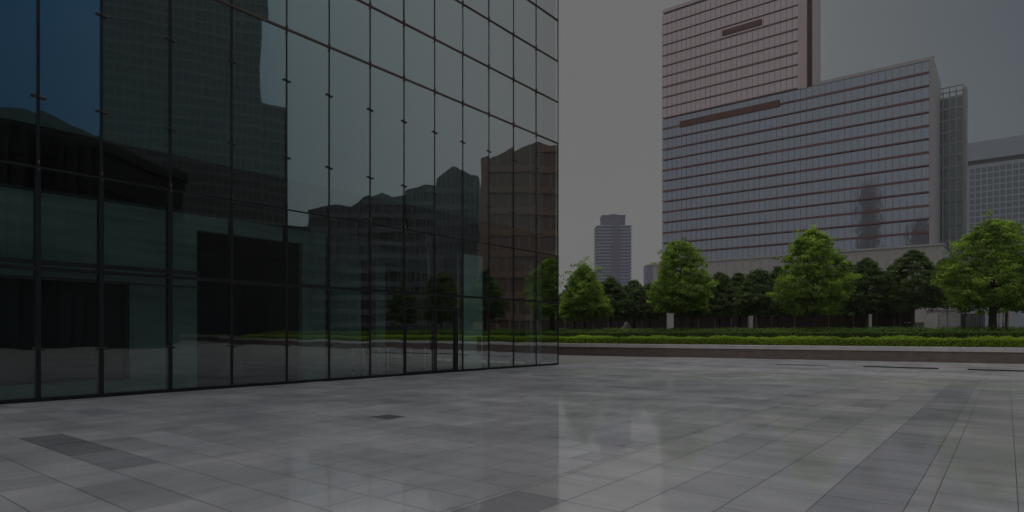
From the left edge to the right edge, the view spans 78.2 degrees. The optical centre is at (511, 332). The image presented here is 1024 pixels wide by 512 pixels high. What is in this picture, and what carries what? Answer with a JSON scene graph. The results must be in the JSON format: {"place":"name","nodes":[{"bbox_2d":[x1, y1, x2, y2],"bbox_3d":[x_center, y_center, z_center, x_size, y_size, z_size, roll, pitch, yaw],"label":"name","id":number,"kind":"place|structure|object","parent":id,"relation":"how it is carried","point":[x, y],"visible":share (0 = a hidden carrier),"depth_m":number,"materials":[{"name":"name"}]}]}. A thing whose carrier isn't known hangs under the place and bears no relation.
{"place":"outdoors","nodes":[
{"label":"outdoors","id":0,"kind":"place"},
{"bbox_2d":[0,357,912,511],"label":"plaza paving","id":1,"kind":"structure","parent":0,"point":[132,494],"depth_m":10.08,"materials":[{"name":"stone"}]},
{"bbox_2d":[371,414,405,419],"bbox_3d":[-2.355,1.591,11.939,0.540,0.008,0.480,0,0,38],"label":"drain cover","id":2,"kind":"object","parent":1,"relation":"on","point":[387,416],"visible":1,"depth_m":11.94,"materials":[{"name":"metal"}]},
{"bbox_2d":[776,364,823,365],"bbox_3d":[14.247,1.585,30.904,2.460,0.020,0.110,0,0,38],"label":"edging strip","id":3,"kind":"object","parent":1,"relation":"on","point":[807,365],"visible":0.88,"depth_m":30.70,"materials":[{"name":"metal"}]},
{"bbox_2d":[863,366,938,368],"bbox_3d":[17.605,1.570,28.582,2.910,0.050,0.180,0,0,38],"label":"edging strip","id":4,"kind":"object","parent":1,"relation":"on","point":[901,367],"visible":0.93,"depth_m":28.48,"materials":[{"name":"metal"}]},
{"bbox_2d":[0,357,1023,511],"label":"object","id":5,"kind":"object","parent":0,"point":[554,438],"visible":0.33,"depth_m":9.02,"materials":[{"name":"stone"}]},
{"bbox_2d":[437,355,659,364],"bbox_3d":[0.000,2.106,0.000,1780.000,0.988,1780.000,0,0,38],"label":"ground","id":6,"kind":"structure","parent":0,"point":[569,359],"depth_m":39.50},
{"bbox_2d":[0,0,558,403],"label":"glass building","id":7,"kind":"structure","parent":6,"relation":"on","point":[195,195],"depth_m":21.23,"materials":[{"name":"clear"}]},
{"bbox_2d":[0,274,128,385],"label":"inner window","id":8,"kind":"structure","parent":7,"relation":"in","point":[68,309],"depth_m":15.59,"materials":[{"name":"black glass"}]},
{"bbox_2d":[348,346,429,374],"bbox_3d":[-4.867,1.087,25.196,0.247,1.025,4.200,0,0,38],"label":"entry barrier","id":9,"kind":"object","parent":7,"relation":"on","point":[387,348],"visible":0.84,"depth_m":24.61,"materials":[{"name":"metal"}]},
{"bbox_2d":[404,306,463,372],"bbox_3d":[-3.074,0.290,24.830,0.275,2.580,3.260,0,0,38],"label":"entrance door","id":10,"kind":"structure","parent":7,"relation":"in","point":[454,311],"depth_m":25.59,"materials":[{"name":"metal"}]},
{"bbox_2d":[477,336,480,352],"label":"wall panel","id":11,"kind":"structure","parent":7,"relation":"attached to","point":[478,344],"depth_m":27.71,"materials":[{"name":"metal"}]},
{"bbox_2d":[559,343,1023,363],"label":"planter wall","id":12,"kind":"structure","parent":6,"relation":"on","point":[1006,355],"depth_m":37.38,"materials":[{"name":"brown stone"}]},
{"bbox_2d":[652,0,949,321],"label":"office tower","id":13,"kind":"structure","parent":6,"relation":"on","point":[771,142],"depth_m":204.07,"materials":[{"name":"grey glass"}]},
{"bbox_2d":[940,84,967,313],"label":"slim tower","id":14,"kind":"structure","parent":6,"relation":"on","point":[954,168],"depth_m":193.38,"materials":[{"name":"grey glass"}]},
{"bbox_2d":[594,214,631,290],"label":"distant tower","id":15,"kind":"structure","parent":0,"point":[612,245],"depth_m":588.67,"materials":[{"name":"grey concrete"}]},
{"bbox_2d":[643,265,652,284],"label":"block","id":16,"kind":"structure","parent":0,"point":[648,273],"depth_m":420.00,"materials":[{"name":"grey concrete"}]},
{"bbox_2d":[442,362,1023,511],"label":"pavement","id":17,"kind":"structure","parent":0,"point":[619,496],"depth_m":7.87,"materials":[{"name":"stone"}]},
{"bbox_2d":[968,369,1023,371],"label":"edging strip","id":18,"kind":"object","parent":17,"relation":"on","point":[997,370],"visible":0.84,"depth_m":26.44,"materials":[{"name":"metal"}]},
{"bbox_2d":[556,0,1023,293],"label":"sky","id":19,"kind":"structure","parent":0,"point":[610,51],"materials":[{"name":"grey"}]},
{"bbox_2d":[968,135,1023,329],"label":"gridded block","id":20,"kind":"structure","parent":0,"point":[996,176],"depth_m":443.14,"materials":[{"name":"grey glass"}]},
{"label":"planting bed","id":21,"kind":"structure","parent":0,"visible":0},
{"bbox_2d":[559,288,581,328],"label":"tree","id":22,"kind":"object","parent":21,"relation":"on","point":[560,296],"visible":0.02,"depth_m":65.84,"materials":[{"name":"green plant"}]},
{"bbox_2d":[559,256,613,329],"bbox_3d":[6.153,-2.871,53.926,5.377,7.468,5.055,0,0,38],"label":"tree","id":23,"kind":"object","parent":21,"relation":"on","point":[583,297],"visible":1,"depth_m":53.01,"materials":[{"name":"green plant"}]},
{"bbox_2d":[596,276,632,330],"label":"tree","id":24,"kind":"object","parent":21,"relation":"on","point":[612,288],"visible":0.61,"depth_m":61.20,"materials":[{"name":"green plant"}]},
{"bbox_2d":[621,322,631,330],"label":"boulder","id":25,"kind":"object","parent":21,"relation":"on","point":[626,325],"visible":0.17,"depth_m":65.70,"materials":[{"name":"stone"}]},
{"bbox_2d":[621,279,656,327],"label":"tree","id":26,"kind":"object","parent":21,"relation":"on","point":[636,293],"visible":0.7,"depth_m":62.95,"materials":[{"name":"green plant"}]},
{"bbox_2d":[637,283,666,328],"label":"tree","id":27,"kind":"object","parent":21,"relation":"on","point":[655,315],"visible":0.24,"depth_m":65.25,"materials":[{"name":"green plant"}]},
{"bbox_2d":[666,313,673,328],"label":"stub pillar","id":28,"kind":"structure","parent":21,"relation":"on","point":[670,320],"depth_m":59.73,"materials":[{"name":"concrete"}]},
{"bbox_2d":[646,237,720,329],"bbox_3d":[13.549,-3.349,50.002,6.091,8.425,5.777,0,0,38],"label":"tree","id":29,"kind":"object","parent":21,"relation":"on","point":[669,298],"visible":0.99,"depth_m":48.88,"materials":[{"name":"green plant"}]},
{"bbox_2d":[670,283,712,329],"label":"tree","id":30,"kind":"object","parent":21,"relation":"on","point":[695,314],"visible":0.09,"depth_m":65.53,"materials":[{"name":"green plant"}]},
{"bbox_2d":[700,272,738,329],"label":"tree","id":31,"kind":"object","parent":21,"relation":"on","point":[722,300],"visible":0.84,"depth_m":61.03,"materials":[{"name":"green plant"}]},
{"bbox_2d":[559,298,910,330],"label":"long pavilion","id":32,"kind":"structure","parent":21,"relation":"on","point":[856,321],"depth_m":76.09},
{"bbox_2d":[724,272,756,327],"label":"tree","id":33,"kind":"object","parent":21,"relation":"on","point":[738,279],"visible":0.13,"depth_m":65.45,"materials":[{"name":"green plant"}]},
{"bbox_2d":[748,316,752,328],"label":"stub pillar","id":34,"kind":"structure","parent":21,"relation":"on","point":[750,321],"depth_m":61.82,"materials":[{"name":"concrete"}]},
{"bbox_2d":[731,268,784,328],"bbox_3d":[22.294,-2.522,56.757,4.794,6.769,5.400,0,0,38],"label":"tree","id":35,"kind":"object","parent":21,"relation":"on","point":[751,297],"visible":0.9,"depth_m":56.08,"materials":[{"name":"green plant"}]},
{"bbox_2d":[760,265,797,329],"bbox_3d":[26.913,-2.993,64.039,4.593,7.711,4.132,0,0,38],"label":"tree","id":36,"kind":"object","parent":21,"relation":"on","point":[775,272],"visible":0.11,"depth_m":63.63,"materials":[{"name":"green plant"}]},
{"bbox_2d":[559,334,1023,347],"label":"clipped hedge","id":37,"kind":"object","parent":21,"relation":"on","point":[972,341],"visible":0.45,"depth_m":37.90,"materials":[{"name":"green plant"}]},
{"bbox_2d":[559,327,1023,339],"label":"clipped hedge","id":38,"kind":"object","parent":21,"relation":"on","point":[963,333],"visible":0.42,"depth_m":40.96,"materials":[{"name":"green plant"}]},
{"bbox_2d":[559,324,1023,332],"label":"clipped hedge","id":39,"kind":"object","parent":21,"relation":"on","point":[814,329],"visible":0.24,"depth_m":44.06,"materials":[{"name":"green plant"}]},
{"bbox_2d":[765,223,862,328],"bbox_3d":[21.492,-3.434,44.942,5.885,8.595,5.265,0,0,-3],"label":"tree","id":40,"kind":"object","parent":21,"relation":"on","point":[811,244],"visible":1,"depth_m":44.09,"materials":[{"name":"green plant"}]},
{"bbox_2d":[829,261,869,328],"bbox_3d":[34.145,-3.278,64.025,4.669,8.282,4.862,0,0,38],"label":"tree","id":41,"kind":"object","parent":21,"relation":"on","point":[847,314],"visible":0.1,"depth_m":63.53,"materials":[{"name":"green plant"}]},
{"bbox_2d":[840,257,897,327],"bbox_3d":[32.181,-2.998,56.843,4.755,7.722,5.022,0,0,38],"label":"tree","id":42,"kind":"object","parent":21,"relation":"on","point":[868,300],"visible":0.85,"depth_m":56.07,"materials":[{"name":"green plant"}]},
{"bbox_2d":[868,314,871,328],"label":"stub pillar","id":43,"kind":"structure","parent":21,"relation":"on","point":[870,319],"depth_m":61.87,"materials":[{"name":"concrete"}]},
{"bbox_2d":[878,265,908,328],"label":"tree","id":44,"kind":"object","parent":21,"relation":"on","point":[896,310],"visible":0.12,"depth_m":65.85,"materials":[{"name":"green plant"}]},
{"bbox_2d":[904,322,923,329],"bbox_3d":[41.549,-0.150,64.580,1.950,1.900,1.240,0,0,0],"label":"glass shelter","id":45,"kind":"object","parent":21,"relation":"on","point":[918,324],"visible":0.24,"depth_m":63.99,"materials":[{"name":"glass"}]},
{"bbox_2d":[878,249,952,327],"bbox_3d":[35.045,-3.224,54.975,6.104,8.174,6.045,0,0,38],"label":"tree","id":46,"kind":"object","parent":21,"relation":"on","point":[914,295],"visible":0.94,"depth_m":54.14,"materials":[{"name":"green plant"}]},
{"bbox_2d":[924,309,960,329],"bbox_3d":[42.342,-0.690,62.000,2.340,3.180,2.120,0,0,0],"label":"stone kiosk","id":47,"kind":"object","parent":21,"relation":"on","point":[939,318],"visible":0.56,"depth_m":61.00,"materials":[{"name":"stone"}]},
{"bbox_2d":[922,257,969,308],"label":"tree","id":48,"kind":"object","parent":21,"relation":"on","point":[936,299],"visible":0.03,"depth_m":67.30,"materials":[{"name":"green plant"}]},
{"bbox_2d":[961,314,984,329],"bbox_3d":[46.517,-0.525,63.950,3.200,2.850,0.500,0,0,0],"label":"slatted screen","id":49,"kind":"object","parent":21,"relation":"on","point":[972,320],"visible":0.33,"depth_m":64.10,"materials":[{"name":"metal"}]},
{"bbox_2d":[930,209,1023,329],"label":"tree","id":50,"kind":"object","parent":21,"relation":"on","point":[996,237],"visible":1,"depth_m":39.23,"materials":[{"name":"green plant"}]},
{"bbox_2d":[984,258,1023,327],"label":"tree","id":51,"kind":"object","parent":21,"relation":"on","point":[1006,315],"visible":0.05,"depth_m":59.88,"materials":[{"name":"green plant"}]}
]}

